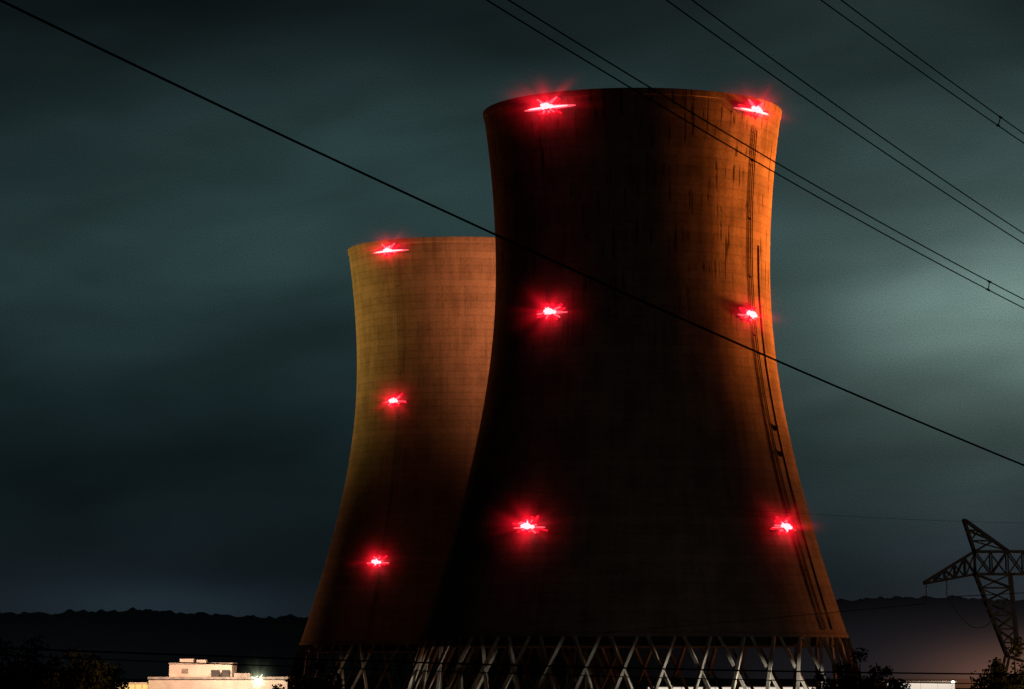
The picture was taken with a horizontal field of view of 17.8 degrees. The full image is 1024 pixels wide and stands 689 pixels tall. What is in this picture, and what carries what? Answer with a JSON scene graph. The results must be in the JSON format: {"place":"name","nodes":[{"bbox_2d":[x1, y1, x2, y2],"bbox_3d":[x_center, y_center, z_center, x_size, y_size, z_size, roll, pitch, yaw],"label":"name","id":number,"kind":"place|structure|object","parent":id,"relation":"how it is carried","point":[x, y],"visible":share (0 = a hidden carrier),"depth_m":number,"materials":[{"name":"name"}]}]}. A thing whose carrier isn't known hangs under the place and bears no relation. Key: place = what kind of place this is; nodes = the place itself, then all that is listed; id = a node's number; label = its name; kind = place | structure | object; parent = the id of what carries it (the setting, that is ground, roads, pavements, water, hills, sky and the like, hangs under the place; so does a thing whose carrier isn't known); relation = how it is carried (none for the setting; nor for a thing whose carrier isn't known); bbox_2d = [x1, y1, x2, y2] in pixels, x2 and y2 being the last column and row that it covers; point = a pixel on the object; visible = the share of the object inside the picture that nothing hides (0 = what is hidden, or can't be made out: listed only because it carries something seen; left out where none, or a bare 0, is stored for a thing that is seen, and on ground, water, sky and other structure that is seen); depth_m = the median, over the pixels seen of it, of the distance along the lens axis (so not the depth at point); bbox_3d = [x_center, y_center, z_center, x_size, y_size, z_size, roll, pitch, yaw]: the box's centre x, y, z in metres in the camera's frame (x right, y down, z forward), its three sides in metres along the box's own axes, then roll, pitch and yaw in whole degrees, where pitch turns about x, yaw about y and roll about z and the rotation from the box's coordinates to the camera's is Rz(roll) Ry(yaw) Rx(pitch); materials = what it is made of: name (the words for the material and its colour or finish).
{"place":"outdoors","nodes":[
{"label":"outdoors","id":0,"kind":"place"},
{"bbox_2d":[118,659,293,688],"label":"plant building","id":1,"kind":"structure","parent":0,"point":[197,676],"depth_m":497.38,"materials":[{"name":"paint"}]},
{"bbox_2d":[0,595,1023,677],"bbox_3d":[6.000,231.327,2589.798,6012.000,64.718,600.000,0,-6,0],"label":"hills","id":2,"kind":"structure","parent":0,"point":[936,635],"depth_m":2368.85,"materials":[{"name":"black plant"}]},
{"bbox_2d":[0,0,1023,465],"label":"power line","id":3,"kind":"object","parent":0,"point":[478,226],"visible":1,"depth_m":49.08,"materials":[{"name":"metal"}]},
{"bbox_2d":[0,647,1023,674],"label":"power line","id":4,"kind":"object","parent":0,"point":[494,664],"visible":1,"depth_m":104.54,"materials":[{"name":"metal"}]},
{"bbox_2d":[0,655,1023,684],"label":"power line","id":5,"kind":"object","parent":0,"point":[491,672],"visible":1,"depth_m":105.52,"materials":[{"name":"metal"}]},
{"bbox_2d":[0,0,1023,618],"label":"sky","id":6,"kind":"structure","parent":0,"point":[178,344],"materials":[{"name":"grey"}]},
{"bbox_2d":[91,678,986,688],"bbox_3d":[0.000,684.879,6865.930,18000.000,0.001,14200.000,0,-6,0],"label":"ground","id":7,"kind":"structure","parent":0,"point":[385,684],"depth_m":1661.21,"materials":[{"name":"black plant"}]},
{"bbox_2d":[0,638,51,688],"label":"tree","id":8,"kind":"object","parent":7,"relation":"on","point":[6,680],"visible":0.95,"depth_m":284.04,"materials":[{"name":"green plant"}]},
{"bbox_2d":[3,635,68,688],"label":"tree","id":9,"kind":"object","parent":7,"relation":"on","point":[35,678],"visible":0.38,"depth_m":328.95,"materials":[{"name":"green plant"}]},
{"bbox_2d":[33,655,82,685],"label":"tree","id":10,"kind":"object","parent":7,"relation":"on","point":[55,660],"visible":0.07,"depth_m":378.49,"materials":[{"name":"green plant"}]},
{"bbox_2d":[35,647,116,688],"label":"tree","id":11,"kind":"object","parent":7,"relation":"on","point":[79,680],"visible":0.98,"depth_m":298.21,"materials":[{"name":"green plant"}]},
{"bbox_2d":[63,654,129,688],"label":"tree","id":12,"kind":"object","parent":7,"relation":"on","point":[124,684],"visible":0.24,"depth_m":343.20,"materials":[{"name":"green plant"}]},
{"bbox_2d":[85,661,120,688],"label":"tree","id":13,"kind":"object","parent":7,"relation":"on","point":[112,685],"visible":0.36,"depth_m":310.16,"materials":[{"name":"green plant"}]},
{"bbox_2d":[251,675,263,688],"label":"street lamp","id":14,"kind":"object","parent":7,"relation":"on","point":[258,680],"visible":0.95,"depth_m":476.03,"materials":[{"name":"paint"}]},
{"bbox_2d":[272,667,320,688],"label":"tree","id":15,"kind":"object","parent":7,"relation":"on","point":[296,673],"visible":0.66,"depth_m":357.36,"materials":[{"name":"green plant"}]},
{"bbox_2d":[295,660,350,688],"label":"tree","id":16,"kind":"object","parent":7,"relation":"on","point":[317,684],"visible":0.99,"depth_m":347.81,"materials":[{"name":"green plant"}]},
{"bbox_2d":[289,236,633,688],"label":"cooling tower","id":17,"kind":"structure","parent":7,"relation":"on","point":[424,312],"depth_m":832.34,"materials":[{"name":"concrete"}]},
{"bbox_2d":[404,88,859,688],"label":"cooling tower","id":18,"kind":"structure","parent":7,"relation":"on","point":[596,392],"depth_m":617.86,"materials":[{"name":"concrete"}]},
{"bbox_2d":[811,673,834,688],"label":"tree","id":19,"kind":"object","parent":7,"relation":"on","point":[820,676],"visible":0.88,"depth_m":349.26,"materials":[{"name":"green plant"}]},
{"bbox_2d":[823,648,898,688],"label":"tree","id":20,"kind":"object","parent":7,"relation":"on","point":[863,685],"visible":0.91,"depth_m":342.98,"materials":[{"name":"green plant"}]},
{"bbox_2d":[881,666,910,688],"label":"tree","id":21,"kind":"object","parent":7,"relation":"on","point":[887,669],"visible":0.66,"depth_m":347.43,"materials":[{"name":"green plant"}]},
{"bbox_2d":[923,519,1023,678],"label":"electricity pylon","id":22,"kind":"object","parent":7,"relation":"on","point":[1005,551],"visible":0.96,"depth_m":478.24,"materials":[{"name":"metal"}]},
{"bbox_2d":[208,603,925,662],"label":"power line","id":23,"kind":"object","parent":22,"relation":"attached to","point":[593,633],"visible":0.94,"depth_m":524.19,"materials":[{"name":"metal"}]},
{"bbox_2d":[947,592,1023,596],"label":"power line","id":24,"kind":"object","parent":22,"relation":"attached to","point":[982,595],"visible":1,"depth_m":476.22,"materials":[{"name":"metal"}]},
{"bbox_2d":[969,657,1023,688],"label":"tree","id":25,"kind":"object","parent":7,"relation":"on","point":[997,666],"visible":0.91,"depth_m":288.30,"materials":[{"name":"green plant"}]},
{"bbox_2d":[970,636,1023,688],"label":"tree","id":26,"kind":"object","parent":7,"relation":"on","point":[989,677],"visible":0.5,"depth_m":293.01,"materials":[{"name":"green plant"}]},
{"bbox_2d":[645,686,815,688],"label":"shed","id":27,"kind":"structure","parent":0,"point":[726,687],"depth_m":698.10,"materials":[{"name":"beige"}]},
{"bbox_2d":[648,687,680,688],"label":"window","id":28,"kind":"structure","parent":27,"relation":"in","point":[648,687],"depth_m":698.06,"materials":[{"name":"beige"}]},
{"bbox_2d":[682,687,714,688],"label":"window","id":29,"kind":"structure","parent":27,"relation":"in","point":[682,687],"depth_m":698.06,"materials":[{"name":"beige"}]},
{"bbox_2d":[715,687,748,688],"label":"window","id":30,"kind":"structure","parent":27,"relation":"in","point":[715,687],"depth_m":698.06,"materials":[{"name":"beige"}]},
{"bbox_2d":[749,687,779,688],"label":"window","id":31,"kind":"structure","parent":27,"relation":"in","point":[749,687],"depth_m":698.06,"materials":[{"name":"beige"}]},
{"bbox_2d":[783,687,815,688],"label":"window","id":32,"kind":"structure","parent":27,"relation":"in","point":[783,687],"depth_m":698.06,"materials":[{"name":"beige"}]},
{"bbox_2d":[471,485,1003,522],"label":"power line","id":33,"kind":"object","parent":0,"point":[728,508],"visible":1,"depth_m":223.22,"materials":[{"name":"metal"}]},
{"bbox_2d":[486,0,1023,308],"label":"bundled power line","id":34,"kind":"object","parent":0,"point":[987,289],"visible":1,"depth_m":76.98,"materials":[{"name":"metal"}]},
{"bbox_2d":[666,0,1023,243],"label":"bundled power line","id":35,"kind":"object","parent":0,"point":[844,111],"visible":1,"depth_m":80.87,"materials":[{"name":"metal"}]},
{"bbox_2d":[881,681,956,688],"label":"shed","id":36,"kind":"structure","parent":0,"point":[933,685],"depth_m":571.83,"materials":[{"name":"beige"}]},
{"bbox_2d":[904,683,920,688],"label":"window","id":37,"kind":"structure","parent":36,"relation":"in","point":[913,685],"depth_m":571.83,"materials":[{"name":"beige"}]},
{"bbox_2d":[921,683,937,688],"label":"window","id":38,"kind":"structure","parent":36,"relation":"in","point":[923,685],"depth_m":571.83,"materials":[{"name":"beige"}]},
{"bbox_2d":[938,684,954,688],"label":"window","id":39,"kind":"structure","parent":36,"relation":"in","point":[940,686],"depth_m":571.83,"materials":[{"name":"beige"}]},
{"bbox_2d":[820,0,1023,143],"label":"bundled power line","id":40,"kind":"object","parent":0,"point":[1000,117],"visible":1,"depth_m":84.80,"materials":[{"name":"metal"}]}
]}

